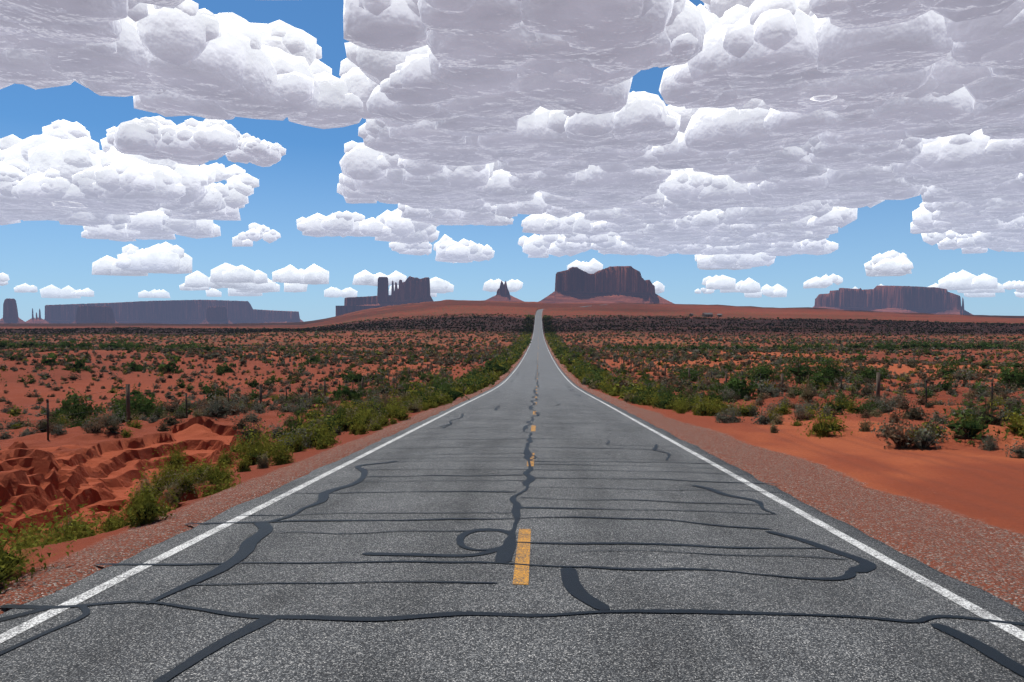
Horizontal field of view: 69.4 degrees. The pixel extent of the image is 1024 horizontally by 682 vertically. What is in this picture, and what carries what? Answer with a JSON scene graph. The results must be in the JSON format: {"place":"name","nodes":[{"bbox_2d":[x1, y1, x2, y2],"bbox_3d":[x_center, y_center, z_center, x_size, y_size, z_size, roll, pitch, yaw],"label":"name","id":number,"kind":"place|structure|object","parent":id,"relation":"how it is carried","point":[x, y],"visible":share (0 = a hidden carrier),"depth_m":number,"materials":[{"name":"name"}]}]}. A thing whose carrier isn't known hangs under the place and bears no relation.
{"place":"outdoors","nodes":[
{"label":"outdoors","id":0,"kind":"place"},
{"bbox_2d":[0,306,1023,681],"bbox_3d":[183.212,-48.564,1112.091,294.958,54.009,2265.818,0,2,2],"label":"road","id":1,"kind":"structure","parent":0,"point":[128,640],"depth_m":6.31,"materials":[{"name":"grey asphalt"}]},
{"bbox_2d":[0,362,1023,681],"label":"road crack sealant","id":2,"kind":"object","parent":1,"relation":"on","point":[570,578],"visible":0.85,"depth_m":6.77,"materials":[{"name":"black asphalt"}]},
{"bbox_2d":[0,306,1023,642],"bbox_3d":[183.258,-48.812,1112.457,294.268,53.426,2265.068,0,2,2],"label":"road edge lines","id":3,"kind":"structure","parent":1,"relation":"on","point":[948,594],"depth_m":7.46,"materials":[{"name":"white paint"}]},
{"bbox_2d":[513,309,541,584],"bbox_3d":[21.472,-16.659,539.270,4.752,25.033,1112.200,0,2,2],"label":"road centre dashes","id":4,"kind":"structure","parent":1,"relation":"on","point":[521,574],"depth_m":7.23,"materials":[{"name":"yellow paint"}]},
{"bbox_2d":[0,300,1023,613],"bbox_3d":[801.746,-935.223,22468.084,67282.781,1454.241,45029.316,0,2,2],"label":"terrain","id":5,"kind":"structure","parent":0,"point":[952,508],"depth_m":20.58,"materials":[{"name":"red soil"}]},
{"bbox_2d":[0,298,25,322],"bbox_3d":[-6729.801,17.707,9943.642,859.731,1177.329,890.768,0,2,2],"label":"butte","id":6,"kind":"object","parent":5,"relation":"on","point":[10,312],"visible":0.32,"depth_m":9853.76,"materials":[{"name":"brown stone"}]},
{"bbox_2d":[26,308,48,322],"bbox_3d":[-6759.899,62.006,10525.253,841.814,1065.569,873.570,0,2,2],"label":"rock spires","id":7,"kind":"object","parent":5,"relation":"on","point":[36,320],"visible":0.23,"depth_m":10459.42,"materials":[{"name":"brown stone"}]},
{"bbox_2d":[73,306,117,322],"bbox_3d":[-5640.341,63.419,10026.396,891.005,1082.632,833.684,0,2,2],"label":"butte","id":8,"kind":"object","parent":5,"relation":"on","point":[94,314],"visible":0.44,"depth_m":9896.59,"materials":[{"name":"stone"}]},
{"bbox_2d":[44,300,303,323],"bbox_3d":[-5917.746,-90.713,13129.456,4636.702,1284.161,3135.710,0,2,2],"label":"mesa","id":9,"kind":"structure","parent":5,"relation":"on","point":[178,312],"depth_m":12845.25,"materials":[{"name":"stone"}]},
{"bbox_2d":[200,307,232,323],"bbox_3d":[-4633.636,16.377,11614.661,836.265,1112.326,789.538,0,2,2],"label":"butte","id":10,"kind":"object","parent":5,"relation":"on","point":[216,315],"visible":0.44,"depth_m":11495.86,"materials":[{"name":"stone"}]},
{"bbox_2d":[46,345,497,439],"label":"fence posts","id":11,"kind":"object","parent":5,"relation":"on","point":[47,401],"visible":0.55,"depth_m":33.05,"materials":[{"name":"brown wood"}]},
{"bbox_2d":[0,348,488,440],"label":"fence wires","id":12,"kind":"object","parent":11,"relation":"attached to","point":[160,398],"visible":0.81,"depth_m":29.84,"materials":[{"name":"grey metal"}]},
{"bbox_2d":[125,343,499,422],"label":"fence posts","id":13,"kind":"object","parent":5,"relation":"on","point":[128,400],"visible":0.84,"depth_m":42.19,"materials":[{"name":"wood"}]},
{"bbox_2d":[336,276,432,315],"bbox_3d":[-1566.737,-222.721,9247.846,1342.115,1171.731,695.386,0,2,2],"label":"castle butte","id":14,"kind":"object","parent":5,"relation":"on","point":[410,289],"visible":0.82,"depth_m":9162.19,"materials":[{"name":"stone"}]},
{"bbox_2d":[484,281,523,301],"bbox_3d":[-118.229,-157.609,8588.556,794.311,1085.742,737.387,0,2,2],"label":"butte","id":15,"kind":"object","parent":5,"relation":"on","point":[503,294],"depth_m":8516.54,"materials":[{"name":"brown stone"}]},
{"bbox_2d":[0,313,1023,592],"bbox_3d":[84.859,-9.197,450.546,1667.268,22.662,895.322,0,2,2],"label":"shrubs","id":16,"kind":"object","parent":5,"relation":"on","point":[398,401],"visible":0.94,"depth_m":71.46,"materials":[{"name":"green plant"}]},
{"bbox_2d":[539,266,673,303],"bbox_3d":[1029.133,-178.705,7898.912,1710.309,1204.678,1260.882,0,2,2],"label":"butte","id":17,"kind":"object","parent":5,"relation":"on","point":[617,284],"visible":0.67,"depth_m":7616.64,"materials":[{"name":"brown stone"}]},
{"bbox_2d":[702,313,712,316],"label":"homestead house","id":18,"kind":"structure","parent":5,"relation":"on","point":[707,314],"depth_m":893.98,"materials":[{"name":"grey"}]},
{"bbox_2d":[577,343,879,398],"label":"fence posts","id":19,"kind":"object","parent":5,"relation":"on","point":[877,383],"visible":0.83,"depth_m":50.84,"materials":[{"name":"wood"}]},
{"bbox_2d":[575,343,992,413],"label":"fence posts","id":20,"kind":"object","parent":5,"relation":"on","point":[808,376],"visible":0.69,"depth_m":41.65,"materials":[{"name":"brown wood"}]},
{"bbox_2d":[604,352,1022,408],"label":"fence wires","id":21,"kind":"object","parent":20,"relation":"attached to","point":[880,387],"visible":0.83,"depth_m":36.06,"materials":[{"name":"grey metal"}]},
{"bbox_2d":[812,285,972,314],"bbox_3d":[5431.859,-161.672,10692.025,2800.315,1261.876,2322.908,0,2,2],"label":"mesa","id":22,"kind":"structure","parent":5,"relation":"on","point":[911,299],"depth_m":10228.73,"materials":[{"name":"stone"}]},
{"bbox_2d":[0,0,1023,321],"label":"sky","id":23,"kind":"structure","parent":0,"point":[41,254],"materials":[{"name":"blue"}]}
]}

